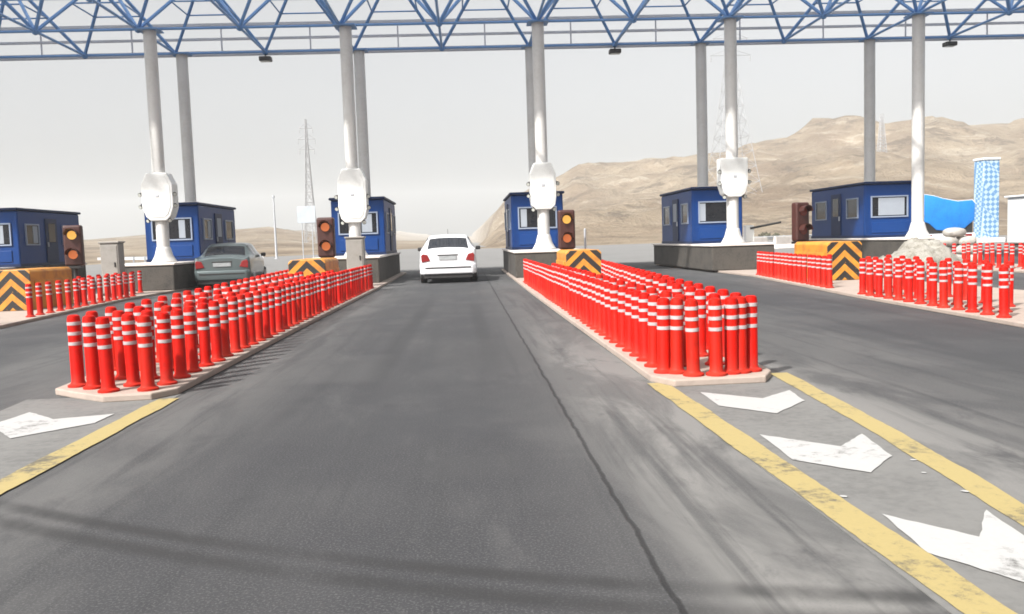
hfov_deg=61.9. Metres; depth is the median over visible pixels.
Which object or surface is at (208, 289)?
bollard
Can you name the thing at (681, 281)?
bollard
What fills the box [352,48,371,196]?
canopy column
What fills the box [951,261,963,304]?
bollard
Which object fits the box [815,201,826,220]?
window
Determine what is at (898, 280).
bollard
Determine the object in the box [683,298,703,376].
bollard
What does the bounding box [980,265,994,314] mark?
bollard
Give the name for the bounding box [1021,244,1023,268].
bollard
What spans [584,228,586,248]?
marker post
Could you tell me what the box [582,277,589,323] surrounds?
bollard
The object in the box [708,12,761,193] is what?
power pylon
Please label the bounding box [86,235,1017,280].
concrete apron
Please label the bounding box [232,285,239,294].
bollard
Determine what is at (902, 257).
bollard
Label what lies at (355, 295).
bollard
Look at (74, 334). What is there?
bollard
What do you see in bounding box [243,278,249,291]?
bollard
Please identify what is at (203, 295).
bollard
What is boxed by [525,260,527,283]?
bollard
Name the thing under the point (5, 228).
window
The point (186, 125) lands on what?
canopy column
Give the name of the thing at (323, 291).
bollard
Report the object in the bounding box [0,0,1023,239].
sky
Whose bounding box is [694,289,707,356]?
bollard
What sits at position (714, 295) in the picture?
bollard
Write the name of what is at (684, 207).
window
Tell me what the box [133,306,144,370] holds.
bollard
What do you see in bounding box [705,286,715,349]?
bollard
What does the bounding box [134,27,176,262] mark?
canopy column
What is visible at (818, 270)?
bollard
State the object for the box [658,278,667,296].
bollard
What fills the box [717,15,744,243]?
canopy column
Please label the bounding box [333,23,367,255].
canopy column
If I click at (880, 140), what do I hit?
relay mast
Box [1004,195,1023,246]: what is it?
portable cabin
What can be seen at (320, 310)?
bollard
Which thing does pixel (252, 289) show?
bollard
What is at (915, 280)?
bollard
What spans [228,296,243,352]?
bollard
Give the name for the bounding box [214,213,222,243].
door
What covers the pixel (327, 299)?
bollard
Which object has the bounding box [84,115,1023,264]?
hills
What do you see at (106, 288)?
bollard
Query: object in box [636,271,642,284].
bollard
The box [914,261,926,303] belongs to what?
bollard
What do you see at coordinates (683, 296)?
bollard
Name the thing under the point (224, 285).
bollard
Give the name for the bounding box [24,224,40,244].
window
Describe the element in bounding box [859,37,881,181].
canopy column
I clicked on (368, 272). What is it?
bollard
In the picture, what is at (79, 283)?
bollard
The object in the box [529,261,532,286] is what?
bollard
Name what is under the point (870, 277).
bollard
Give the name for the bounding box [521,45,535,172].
canopy column
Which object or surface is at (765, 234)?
desert shrub
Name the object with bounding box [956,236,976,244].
white sack
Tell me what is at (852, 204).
window
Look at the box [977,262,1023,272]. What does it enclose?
traffic island
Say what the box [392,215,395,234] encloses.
window
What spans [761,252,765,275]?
bollard
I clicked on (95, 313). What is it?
bollard
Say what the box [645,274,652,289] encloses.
bollard
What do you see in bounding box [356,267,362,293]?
bollard
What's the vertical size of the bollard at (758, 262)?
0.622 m
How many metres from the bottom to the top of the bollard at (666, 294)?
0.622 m
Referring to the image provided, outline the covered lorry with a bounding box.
[924,194,974,235]
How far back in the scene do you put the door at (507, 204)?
29.94 m
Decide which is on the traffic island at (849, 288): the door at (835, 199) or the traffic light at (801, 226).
the traffic light at (801, 226)
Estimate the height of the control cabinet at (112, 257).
1.450 m
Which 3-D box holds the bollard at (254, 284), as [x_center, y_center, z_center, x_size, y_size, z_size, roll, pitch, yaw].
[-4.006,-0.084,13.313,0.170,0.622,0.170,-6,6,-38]
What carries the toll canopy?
on the canopy column at (163, 253)
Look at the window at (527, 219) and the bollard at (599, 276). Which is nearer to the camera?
the bollard at (599, 276)
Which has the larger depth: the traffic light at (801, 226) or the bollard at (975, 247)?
the bollard at (975, 247)
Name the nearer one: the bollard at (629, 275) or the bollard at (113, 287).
the bollard at (629, 275)
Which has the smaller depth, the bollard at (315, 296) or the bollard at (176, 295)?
the bollard at (176, 295)
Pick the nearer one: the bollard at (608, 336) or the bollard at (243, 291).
the bollard at (608, 336)
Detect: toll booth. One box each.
[0,207,80,266]
[141,202,235,261]
[328,196,396,255]
[503,191,563,249]
[660,186,742,243]
[810,180,910,238]
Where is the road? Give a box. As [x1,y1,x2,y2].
[0,249,1023,613]
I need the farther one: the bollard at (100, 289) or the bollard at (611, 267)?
the bollard at (100, 289)
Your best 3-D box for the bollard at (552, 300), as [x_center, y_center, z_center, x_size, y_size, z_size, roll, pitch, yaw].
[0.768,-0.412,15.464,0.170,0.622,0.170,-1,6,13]
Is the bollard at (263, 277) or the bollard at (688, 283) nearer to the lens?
the bollard at (688, 283)
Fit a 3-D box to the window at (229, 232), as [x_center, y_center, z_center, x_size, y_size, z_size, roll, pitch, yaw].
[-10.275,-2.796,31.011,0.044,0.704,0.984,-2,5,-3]
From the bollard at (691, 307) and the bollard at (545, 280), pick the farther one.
the bollard at (545, 280)
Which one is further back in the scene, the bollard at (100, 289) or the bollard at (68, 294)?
the bollard at (100, 289)
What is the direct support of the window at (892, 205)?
in the toll booth at (877, 209)
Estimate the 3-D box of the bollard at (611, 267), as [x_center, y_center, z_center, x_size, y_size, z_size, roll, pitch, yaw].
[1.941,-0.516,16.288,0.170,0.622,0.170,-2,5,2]
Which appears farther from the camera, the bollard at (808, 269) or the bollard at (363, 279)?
the bollard at (363, 279)
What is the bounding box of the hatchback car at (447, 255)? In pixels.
[418,229,479,282]
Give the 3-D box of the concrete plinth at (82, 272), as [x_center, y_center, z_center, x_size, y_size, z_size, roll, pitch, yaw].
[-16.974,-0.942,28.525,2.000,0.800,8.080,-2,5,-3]
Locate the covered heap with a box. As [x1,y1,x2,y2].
[872,237,962,271]
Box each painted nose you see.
[0,393,182,478]
[647,375,1023,613]
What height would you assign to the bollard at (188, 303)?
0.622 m
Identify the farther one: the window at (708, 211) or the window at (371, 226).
the window at (708, 211)
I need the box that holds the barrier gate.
[743,221,780,242]
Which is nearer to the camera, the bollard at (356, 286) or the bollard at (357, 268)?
the bollard at (356, 286)
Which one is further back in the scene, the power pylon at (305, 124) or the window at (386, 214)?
the power pylon at (305, 124)
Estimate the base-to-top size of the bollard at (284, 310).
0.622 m
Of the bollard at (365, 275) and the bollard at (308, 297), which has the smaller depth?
the bollard at (308, 297)
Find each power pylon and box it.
[298,119,317,242]
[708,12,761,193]
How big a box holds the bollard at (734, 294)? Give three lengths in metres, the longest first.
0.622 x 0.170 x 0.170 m
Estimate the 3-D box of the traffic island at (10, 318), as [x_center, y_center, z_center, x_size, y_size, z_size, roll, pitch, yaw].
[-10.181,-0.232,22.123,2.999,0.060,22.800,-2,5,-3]
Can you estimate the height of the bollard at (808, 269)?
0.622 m
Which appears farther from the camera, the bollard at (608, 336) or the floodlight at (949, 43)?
the floodlight at (949, 43)
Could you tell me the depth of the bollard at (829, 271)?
16.55 m
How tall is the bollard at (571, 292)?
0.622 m
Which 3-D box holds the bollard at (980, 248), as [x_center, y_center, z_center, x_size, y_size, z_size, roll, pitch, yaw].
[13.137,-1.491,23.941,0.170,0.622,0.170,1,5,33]
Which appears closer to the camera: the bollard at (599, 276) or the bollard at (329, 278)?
the bollard at (599, 276)
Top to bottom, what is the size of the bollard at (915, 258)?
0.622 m
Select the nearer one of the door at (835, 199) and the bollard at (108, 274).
the bollard at (108, 274)
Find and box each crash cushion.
[0,267,73,311]
[288,257,339,276]
[556,249,600,274]
[794,241,861,280]
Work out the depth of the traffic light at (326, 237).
21.00 m
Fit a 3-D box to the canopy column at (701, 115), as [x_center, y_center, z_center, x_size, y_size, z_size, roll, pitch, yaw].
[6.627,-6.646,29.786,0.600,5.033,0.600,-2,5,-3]
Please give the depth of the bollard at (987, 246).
22.59 m
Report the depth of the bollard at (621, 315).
8.77 m
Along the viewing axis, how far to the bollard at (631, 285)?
9.58 m
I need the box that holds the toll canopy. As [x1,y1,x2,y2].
[0,0,1023,60]
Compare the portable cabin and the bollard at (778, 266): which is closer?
the bollard at (778, 266)
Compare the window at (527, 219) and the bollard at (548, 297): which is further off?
the window at (527, 219)
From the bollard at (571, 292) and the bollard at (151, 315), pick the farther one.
the bollard at (571, 292)
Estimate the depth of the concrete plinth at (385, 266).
26.05 m
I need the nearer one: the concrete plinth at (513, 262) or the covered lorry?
the concrete plinth at (513, 262)
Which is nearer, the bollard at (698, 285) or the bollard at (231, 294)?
the bollard at (698, 285)
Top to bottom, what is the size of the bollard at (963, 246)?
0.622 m
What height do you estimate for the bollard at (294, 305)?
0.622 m
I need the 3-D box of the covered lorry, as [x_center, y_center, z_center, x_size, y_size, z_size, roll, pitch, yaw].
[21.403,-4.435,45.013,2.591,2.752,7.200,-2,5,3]
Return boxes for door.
[44,219,58,261]
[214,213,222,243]
[389,208,392,250]
[506,204,509,246]
[672,199,678,240]
[831,194,840,235]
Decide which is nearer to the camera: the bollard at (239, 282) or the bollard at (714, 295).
the bollard at (714, 295)
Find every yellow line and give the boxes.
[0,398,177,493]
[647,383,1016,613]
[771,372,1023,525]
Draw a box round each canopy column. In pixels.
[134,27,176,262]
[169,52,196,201]
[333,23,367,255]
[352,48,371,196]
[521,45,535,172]
[526,19,555,249]
[691,41,711,186]
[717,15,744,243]
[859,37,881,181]
[903,12,933,236]
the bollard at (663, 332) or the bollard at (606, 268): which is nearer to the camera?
the bollard at (663, 332)
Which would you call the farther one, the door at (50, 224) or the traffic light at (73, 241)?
the door at (50, 224)
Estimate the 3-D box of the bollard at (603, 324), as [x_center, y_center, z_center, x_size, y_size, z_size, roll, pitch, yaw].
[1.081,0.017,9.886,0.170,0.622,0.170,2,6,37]
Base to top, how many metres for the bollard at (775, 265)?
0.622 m
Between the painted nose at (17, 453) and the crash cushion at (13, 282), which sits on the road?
the painted nose at (17, 453)
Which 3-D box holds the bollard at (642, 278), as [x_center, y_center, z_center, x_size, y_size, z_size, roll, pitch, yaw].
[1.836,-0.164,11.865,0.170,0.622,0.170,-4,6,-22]
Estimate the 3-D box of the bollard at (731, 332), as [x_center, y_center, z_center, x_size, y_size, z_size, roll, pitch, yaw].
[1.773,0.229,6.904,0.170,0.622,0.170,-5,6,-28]
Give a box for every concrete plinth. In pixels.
[0,263,86,284]
[125,261,197,291]
[317,252,400,282]
[502,248,559,277]
[653,242,775,270]
[808,236,955,257]
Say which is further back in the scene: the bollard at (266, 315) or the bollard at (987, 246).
the bollard at (987, 246)
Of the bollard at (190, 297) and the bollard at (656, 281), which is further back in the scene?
the bollard at (656, 281)
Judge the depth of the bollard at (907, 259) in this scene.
13.93 m
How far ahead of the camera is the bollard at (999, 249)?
22.07 m
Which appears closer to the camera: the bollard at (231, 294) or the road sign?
the bollard at (231, 294)
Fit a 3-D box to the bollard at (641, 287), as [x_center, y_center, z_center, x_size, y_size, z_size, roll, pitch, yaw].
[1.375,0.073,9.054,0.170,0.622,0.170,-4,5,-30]
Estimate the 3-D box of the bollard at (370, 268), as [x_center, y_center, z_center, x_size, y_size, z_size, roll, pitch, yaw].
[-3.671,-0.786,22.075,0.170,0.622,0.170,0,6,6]
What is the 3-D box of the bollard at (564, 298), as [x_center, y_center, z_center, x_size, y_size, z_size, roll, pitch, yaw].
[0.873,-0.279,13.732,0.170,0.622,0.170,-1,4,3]
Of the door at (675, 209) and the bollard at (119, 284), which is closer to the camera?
the bollard at (119, 284)
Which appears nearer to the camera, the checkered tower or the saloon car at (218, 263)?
the saloon car at (218, 263)
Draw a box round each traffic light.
[62,225,84,278]
[317,217,335,257]
[557,210,575,249]
[791,202,812,243]
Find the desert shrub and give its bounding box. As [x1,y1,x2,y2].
[758,232,770,236]
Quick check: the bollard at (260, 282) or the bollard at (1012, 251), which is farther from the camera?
the bollard at (1012, 251)
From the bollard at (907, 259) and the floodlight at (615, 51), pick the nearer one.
the bollard at (907, 259)
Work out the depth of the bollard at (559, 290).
14.40 m
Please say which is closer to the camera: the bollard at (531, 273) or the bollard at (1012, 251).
the bollard at (531, 273)
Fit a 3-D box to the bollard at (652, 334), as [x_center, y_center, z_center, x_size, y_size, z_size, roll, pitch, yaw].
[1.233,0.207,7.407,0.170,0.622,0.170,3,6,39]
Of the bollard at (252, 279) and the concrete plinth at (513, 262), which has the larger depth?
the concrete plinth at (513, 262)
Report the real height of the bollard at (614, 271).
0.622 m
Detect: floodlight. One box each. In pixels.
[259,55,272,61]
[609,47,620,54]
[942,40,957,46]
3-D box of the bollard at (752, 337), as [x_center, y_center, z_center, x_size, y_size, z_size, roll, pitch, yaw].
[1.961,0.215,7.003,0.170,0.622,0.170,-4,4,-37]
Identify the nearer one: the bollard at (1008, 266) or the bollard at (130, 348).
the bollard at (130, 348)
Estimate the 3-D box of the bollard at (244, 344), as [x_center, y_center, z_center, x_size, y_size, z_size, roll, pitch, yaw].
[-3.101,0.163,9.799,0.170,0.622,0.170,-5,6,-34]
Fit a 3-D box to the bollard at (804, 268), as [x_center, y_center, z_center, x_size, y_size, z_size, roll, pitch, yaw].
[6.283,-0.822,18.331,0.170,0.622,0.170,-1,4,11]
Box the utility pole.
[272,195,278,258]
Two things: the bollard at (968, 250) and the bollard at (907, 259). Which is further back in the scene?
the bollard at (968, 250)
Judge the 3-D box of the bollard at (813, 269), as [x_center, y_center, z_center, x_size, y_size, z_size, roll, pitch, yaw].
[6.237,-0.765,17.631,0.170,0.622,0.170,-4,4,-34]
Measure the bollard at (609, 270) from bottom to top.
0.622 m
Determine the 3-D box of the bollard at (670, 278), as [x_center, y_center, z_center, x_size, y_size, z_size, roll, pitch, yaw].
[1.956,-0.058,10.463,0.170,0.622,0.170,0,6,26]
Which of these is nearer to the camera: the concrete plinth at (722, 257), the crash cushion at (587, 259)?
the crash cushion at (587, 259)
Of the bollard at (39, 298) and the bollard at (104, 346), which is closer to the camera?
the bollard at (104, 346)
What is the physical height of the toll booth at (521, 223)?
1.885 m
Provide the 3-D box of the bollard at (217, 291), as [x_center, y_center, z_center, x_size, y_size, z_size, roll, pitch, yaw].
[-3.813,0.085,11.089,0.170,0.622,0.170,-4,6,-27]
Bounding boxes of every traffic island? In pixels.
[0,284,214,328]
[55,272,406,401]
[501,269,770,386]
[656,264,1023,327]
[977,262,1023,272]
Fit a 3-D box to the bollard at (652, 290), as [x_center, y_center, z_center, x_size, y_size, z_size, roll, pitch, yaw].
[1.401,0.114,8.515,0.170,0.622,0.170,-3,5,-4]
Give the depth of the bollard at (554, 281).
15.08 m
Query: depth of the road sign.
68.82 m
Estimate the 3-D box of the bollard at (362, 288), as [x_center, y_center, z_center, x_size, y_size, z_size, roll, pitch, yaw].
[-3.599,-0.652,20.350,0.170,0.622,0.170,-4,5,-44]
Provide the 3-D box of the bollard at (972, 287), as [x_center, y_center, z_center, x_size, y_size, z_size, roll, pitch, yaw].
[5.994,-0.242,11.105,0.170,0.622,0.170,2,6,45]
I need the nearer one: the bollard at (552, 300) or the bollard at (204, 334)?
the bollard at (204, 334)
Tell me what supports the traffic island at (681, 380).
on the road
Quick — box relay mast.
[877,114,886,151]
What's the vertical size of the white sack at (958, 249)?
0.291 m
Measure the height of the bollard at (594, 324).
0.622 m
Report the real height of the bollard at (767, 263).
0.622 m
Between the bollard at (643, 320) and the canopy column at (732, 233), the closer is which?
the bollard at (643, 320)
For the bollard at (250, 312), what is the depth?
10.09 m
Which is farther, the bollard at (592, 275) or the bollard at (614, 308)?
the bollard at (592, 275)
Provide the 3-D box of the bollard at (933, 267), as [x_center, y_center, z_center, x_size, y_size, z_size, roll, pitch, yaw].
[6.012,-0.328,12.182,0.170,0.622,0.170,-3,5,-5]
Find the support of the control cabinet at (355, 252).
on the traffic island at (134, 394)
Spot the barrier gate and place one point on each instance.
(748, 233)
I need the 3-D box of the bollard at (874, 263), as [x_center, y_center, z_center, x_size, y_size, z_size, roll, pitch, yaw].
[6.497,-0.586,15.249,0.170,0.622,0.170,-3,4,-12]
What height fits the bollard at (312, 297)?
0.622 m
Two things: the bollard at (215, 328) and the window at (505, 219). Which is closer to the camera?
the bollard at (215, 328)
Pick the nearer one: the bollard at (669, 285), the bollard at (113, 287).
the bollard at (669, 285)
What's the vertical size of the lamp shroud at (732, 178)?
1.264 m
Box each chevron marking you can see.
[0,412,112,437]
[701,390,804,412]
[760,434,891,471]
[883,510,1023,581]
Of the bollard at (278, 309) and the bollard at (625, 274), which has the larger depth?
the bollard at (625, 274)
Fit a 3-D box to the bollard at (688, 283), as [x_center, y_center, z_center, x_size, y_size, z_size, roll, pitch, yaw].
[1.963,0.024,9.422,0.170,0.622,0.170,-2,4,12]
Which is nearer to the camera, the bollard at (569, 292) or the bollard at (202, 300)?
the bollard at (202, 300)
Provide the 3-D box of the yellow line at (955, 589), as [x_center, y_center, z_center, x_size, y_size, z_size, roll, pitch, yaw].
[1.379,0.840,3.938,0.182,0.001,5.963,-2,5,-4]
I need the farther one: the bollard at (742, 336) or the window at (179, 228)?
the window at (179, 228)
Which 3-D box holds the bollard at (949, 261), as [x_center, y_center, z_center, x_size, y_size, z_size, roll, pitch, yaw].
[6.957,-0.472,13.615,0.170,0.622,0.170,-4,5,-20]
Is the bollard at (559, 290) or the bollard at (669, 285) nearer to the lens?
the bollard at (669, 285)
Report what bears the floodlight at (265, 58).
attached to the toll canopy
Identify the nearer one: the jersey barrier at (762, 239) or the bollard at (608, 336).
the bollard at (608, 336)
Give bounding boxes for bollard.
[25,284,35,316]
[35,282,45,314]
[45,281,54,312]
[55,280,64,310]
[64,279,73,309]
[66,314,86,387]
[73,278,81,307]
[76,276,81,302]
[80,278,89,305]
[82,315,100,389]
[86,311,100,378]
[87,275,91,300]
[90,277,97,303]
[95,316,119,393]
[97,276,104,302]
[103,275,111,301]
[105,273,111,297]
[105,306,116,370]
[110,274,117,299]
[112,310,126,379]
[114,273,117,296]
[117,274,123,298]
[121,313,140,386]
[123,273,129,297]
[124,302,134,313]
[129,272,135,296]
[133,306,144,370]
[137,271,143,292]
[137,315,158,391]
[140,310,159,379]
[141,299,155,353]
[154,302,164,362]
[156,312,177,385]
[158,296,167,305]
[161,305,173,370]
[170,309,190,378]
[171,298,181,308]
[172,293,181,302]
[183,290,191,303]
[183,301,199,361]
[183,306,202,372]
[186,295,198,347]
[194,288,202,327]
[197,298,211,355]
[197,303,214,366]
[199,292,210,341]
[204,286,212,300]
[208,300,225,361]
[213,284,220,289]
[213,289,221,296]
[214,294,222,300]
[218,298,233,356]
[221,282,228,297]
[224,287,232,298]
[227,292,235,332]
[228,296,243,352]
[230,281,236,287]
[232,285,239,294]
[236,294,250,348]
[237,279,242,289]
[240,289,247,293]
[241,283,248,291]
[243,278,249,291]
[244,292,258,344]
[250,277,255,287]
[250,282,257,287]
[250,287,257,292]
[253,290,265,341]
[257,280,263,289]
[260,285,267,289]
[260,289,273,337]
[261,274,266,284]
[265,279,270,287]
[267,287,278,334]
[272,277,278,285]
[273,286,284,332]
[278,276,284,280]
[278,285,289,329]
[284,283,294,326]
[289,282,299,324]
[294,273,299,279]
[294,281,303,322]
[299,280,308,319]
[304,279,313,317]
[308,278,316,315]
[311,277,320,313]
[315,276,323,312]
[320,275,328,310]
[324,275,330,308]
[326,274,333,307]
[329,273,336,305]
[333,273,338,304]
[335,272,342,303]
[339,271,344,301]
[342,271,347,300]
[343,270,350,299]
[347,270,351,298]
[348,269,354,297]
[352,268,356,296]
[354,268,359,295]
[356,267,360,294]
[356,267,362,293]
[360,266,365,291]
[360,267,364,292]
[363,266,368,290]
[366,265,371,288]
[369,265,373,288]
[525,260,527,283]
[528,260,531,285]
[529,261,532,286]
[531,262,534,288]
[534,262,538,290]
[536,263,538,290]
[538,263,540,291]
[539,263,542,292]
[540,264,543,293]
[542,264,546,294]
[543,265,545,296]
[545,265,549,297]
[546,266,550,298]
[548,266,552,299]
[550,267,555,301]
[552,268,556,302]
[555,268,560,303]
[557,269,562,305]
[559,269,564,307]
[561,270,567,308]
[564,271,570,310]
[567,272,574,312]
[569,273,575,314]
[571,274,578,316]
[575,274,582,318]
[580,275,587,321]
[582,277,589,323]
[586,278,594,326]
[589,273,595,278]
[590,279,598,329]
[594,280,603,332]
[596,274,602,279]
[598,281,608,335]
[603,276,610,281]
[604,283,612,339]
[605,262,609,275]
[608,263,612,276]
[609,278,616,284]
[609,285,618,342]
[610,264,614,277]
[613,264,617,277]
[615,265,619,279]
[615,286,627,347]
[616,280,625,286]
[619,266,624,279]
[622,288,634,351]
[624,267,629,286]
[627,269,633,281]
[627,282,636,289]
[629,290,641,356]
[631,270,636,281]
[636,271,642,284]
[636,284,646,291]
[636,292,649,361]
[640,273,646,284]
[644,295,659,367]
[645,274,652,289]
[646,287,656,294]
[653,276,660,295]
[654,298,669,373]
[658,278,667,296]
[660,290,671,300]
[667,277,674,280]
[667,281,675,291]
[668,298,685,374]
[672,283,682,297]
[674,294,686,366]
[676,279,683,293]
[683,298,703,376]
[684,281,693,294]
[685,286,695,298]
[693,283,703,289]
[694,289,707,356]
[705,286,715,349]
[705,293,724,365]
[706,298,726,376]
[717,289,728,356]
[723,297,740,374]
[730,292,741,296]
[736,296,750,373]
[745,295,761,371]
[756,251,759,274]
[759,251,762,274]
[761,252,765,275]
[765,252,769,276]
[768,252,773,276]
[772,252,777,277]
[775,253,780,278]
[779,253,783,278]
[783,253,788,279]
[787,253,792,280]
[791,254,796,281]
[796,254,801,282]
[800,254,806,282]
[806,255,810,283]
[810,255,815,284]
[814,255,820,285]
[820,256,826,286]
[825,256,833,287]
[857,258,866,293]
[865,256,871,290]
[865,259,874,295]
[872,257,878,291]
[874,259,884,296]
[883,257,889,292]
[883,260,894,298]
[892,258,899,294]
[893,260,904,300]
[899,255,905,289]
[903,258,910,296]
[903,261,914,301]
[913,256,919,291]
[913,259,921,298]
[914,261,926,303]
[925,257,932,293]
[925,260,933,299]
[927,262,938,305]
[937,263,949,307]
[945,258,952,296]
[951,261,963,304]
[951,264,964,309]
[952,243,955,253]
[961,243,965,258]
[962,259,969,299]
[964,262,977,306]
[965,264,979,312]
[966,243,970,261]
[973,244,977,266]
[977,243,982,264]
[978,260,989,302]
[980,263,994,309]
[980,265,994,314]
[985,244,989,259]
[990,243,995,265]
[995,244,1001,267]
[996,266,1011,317]
[998,264,1012,312]
[1004,243,1008,263]
[1005,261,1015,306]
[1010,244,1015,267]
[1017,243,1022,266]
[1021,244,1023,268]
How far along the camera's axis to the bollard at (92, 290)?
19.22 m
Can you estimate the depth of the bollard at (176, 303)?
9.33 m
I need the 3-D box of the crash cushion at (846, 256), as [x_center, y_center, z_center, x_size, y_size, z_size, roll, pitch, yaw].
[7.321,-1.096,19.855,0.860,0.860,1.900,-2,5,-3]
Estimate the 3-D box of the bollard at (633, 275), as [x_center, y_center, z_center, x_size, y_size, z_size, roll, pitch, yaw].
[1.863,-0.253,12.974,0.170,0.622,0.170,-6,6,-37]
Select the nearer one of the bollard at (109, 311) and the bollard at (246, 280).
the bollard at (109, 311)
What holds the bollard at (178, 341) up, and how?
on the traffic island at (134, 394)
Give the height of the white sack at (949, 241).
0.286 m
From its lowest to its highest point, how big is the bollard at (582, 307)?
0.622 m
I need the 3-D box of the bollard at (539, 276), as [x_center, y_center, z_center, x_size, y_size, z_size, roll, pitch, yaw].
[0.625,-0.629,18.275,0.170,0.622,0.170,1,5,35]
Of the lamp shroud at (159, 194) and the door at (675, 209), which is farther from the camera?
the door at (675, 209)
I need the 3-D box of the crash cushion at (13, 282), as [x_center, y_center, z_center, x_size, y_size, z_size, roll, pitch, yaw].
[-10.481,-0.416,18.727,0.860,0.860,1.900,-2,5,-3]
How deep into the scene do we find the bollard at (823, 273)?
16.89 m
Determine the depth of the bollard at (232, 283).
13.87 m
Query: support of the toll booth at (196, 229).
on the concrete plinth at (177, 275)
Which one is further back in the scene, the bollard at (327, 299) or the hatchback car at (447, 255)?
the hatchback car at (447, 255)
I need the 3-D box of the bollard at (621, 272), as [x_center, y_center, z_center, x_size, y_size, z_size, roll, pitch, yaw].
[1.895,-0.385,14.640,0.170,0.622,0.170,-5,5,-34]
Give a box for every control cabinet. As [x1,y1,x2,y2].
[98,241,124,295]
[344,236,365,269]
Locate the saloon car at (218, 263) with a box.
[194,239,265,288]
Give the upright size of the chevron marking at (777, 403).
0.001 m
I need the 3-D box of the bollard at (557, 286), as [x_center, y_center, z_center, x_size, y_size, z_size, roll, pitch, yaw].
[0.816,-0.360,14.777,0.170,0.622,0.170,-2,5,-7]
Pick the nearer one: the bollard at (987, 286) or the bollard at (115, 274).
the bollard at (987, 286)
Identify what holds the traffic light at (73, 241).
on the traffic island at (10, 318)
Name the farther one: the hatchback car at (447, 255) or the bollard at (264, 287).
the hatchback car at (447, 255)
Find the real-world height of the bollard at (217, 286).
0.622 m
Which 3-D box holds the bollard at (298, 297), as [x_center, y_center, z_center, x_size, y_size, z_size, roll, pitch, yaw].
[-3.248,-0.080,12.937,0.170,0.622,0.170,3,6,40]
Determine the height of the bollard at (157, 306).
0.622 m
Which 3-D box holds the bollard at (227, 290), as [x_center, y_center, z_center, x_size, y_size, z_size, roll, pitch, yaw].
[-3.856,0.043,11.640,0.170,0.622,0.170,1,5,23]
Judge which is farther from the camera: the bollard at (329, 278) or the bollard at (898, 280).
the bollard at (329, 278)
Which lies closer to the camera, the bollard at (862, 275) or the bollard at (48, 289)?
the bollard at (862, 275)
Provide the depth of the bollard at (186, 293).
11.07 m
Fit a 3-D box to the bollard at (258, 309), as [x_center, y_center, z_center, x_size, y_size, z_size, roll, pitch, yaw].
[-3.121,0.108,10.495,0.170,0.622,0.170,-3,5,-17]
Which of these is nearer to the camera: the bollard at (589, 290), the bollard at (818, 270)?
the bollard at (589, 290)
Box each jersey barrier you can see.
[754,237,767,241]
[773,236,793,248]
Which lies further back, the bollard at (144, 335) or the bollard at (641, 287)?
the bollard at (641, 287)
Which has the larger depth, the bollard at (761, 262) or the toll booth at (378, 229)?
the toll booth at (378, 229)
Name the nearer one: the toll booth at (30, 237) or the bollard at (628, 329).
the bollard at (628, 329)
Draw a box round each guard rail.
[97,254,263,262]
[754,234,811,239]
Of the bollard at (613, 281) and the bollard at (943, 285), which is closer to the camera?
the bollard at (613, 281)
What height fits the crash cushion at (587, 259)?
0.860 m
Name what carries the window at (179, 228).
in the toll booth at (196, 229)
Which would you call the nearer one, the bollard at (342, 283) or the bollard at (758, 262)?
the bollard at (342, 283)
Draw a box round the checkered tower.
[973,157,1004,242]
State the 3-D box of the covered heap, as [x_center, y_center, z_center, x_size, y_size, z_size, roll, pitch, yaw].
[11.167,-1.497,23.801,2.559,0.906,1.900,-3,5,-11]
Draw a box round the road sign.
[297,206,315,258]
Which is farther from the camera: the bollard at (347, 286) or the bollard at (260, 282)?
the bollard at (347, 286)
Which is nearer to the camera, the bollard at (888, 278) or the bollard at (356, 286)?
the bollard at (888, 278)
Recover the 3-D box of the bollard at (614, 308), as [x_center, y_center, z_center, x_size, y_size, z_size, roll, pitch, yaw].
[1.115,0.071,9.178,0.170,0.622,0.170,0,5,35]
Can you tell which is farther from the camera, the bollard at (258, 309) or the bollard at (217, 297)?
the bollard at (258, 309)
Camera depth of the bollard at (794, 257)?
18.99 m
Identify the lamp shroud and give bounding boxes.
[138,173,178,222]
[334,168,370,224]
[526,162,559,211]
[717,157,750,198]
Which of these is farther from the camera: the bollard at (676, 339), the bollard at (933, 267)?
the bollard at (933, 267)
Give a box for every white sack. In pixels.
[935,237,957,245]
[942,227,965,236]
[951,245,977,253]
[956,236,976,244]
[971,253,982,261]
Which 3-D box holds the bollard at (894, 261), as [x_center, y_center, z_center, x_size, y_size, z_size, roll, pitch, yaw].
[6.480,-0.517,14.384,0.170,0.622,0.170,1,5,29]
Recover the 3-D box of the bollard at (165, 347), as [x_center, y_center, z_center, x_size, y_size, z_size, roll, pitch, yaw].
[-2.977,0.354,7.322,0.170,0.622,0.170,-3,5,-16]
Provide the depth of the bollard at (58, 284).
17.30 m
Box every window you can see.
[0,223,11,245]
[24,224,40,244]
[151,217,192,240]
[202,218,212,239]
[224,220,233,239]
[338,212,377,234]
[385,212,389,233]
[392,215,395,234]
[504,211,506,230]
[508,208,510,229]
[518,206,556,228]
[663,206,670,225]
[681,203,688,223]
[698,201,726,222]
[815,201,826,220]
[846,198,858,218]
[871,195,907,217]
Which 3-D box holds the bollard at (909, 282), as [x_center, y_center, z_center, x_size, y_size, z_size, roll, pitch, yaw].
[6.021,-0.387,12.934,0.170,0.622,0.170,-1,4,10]
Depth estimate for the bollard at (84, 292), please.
18.73 m
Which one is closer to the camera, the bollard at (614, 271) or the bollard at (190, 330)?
the bollard at (190, 330)
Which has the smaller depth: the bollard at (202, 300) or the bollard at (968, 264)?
the bollard at (202, 300)
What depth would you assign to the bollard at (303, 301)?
13.26 m

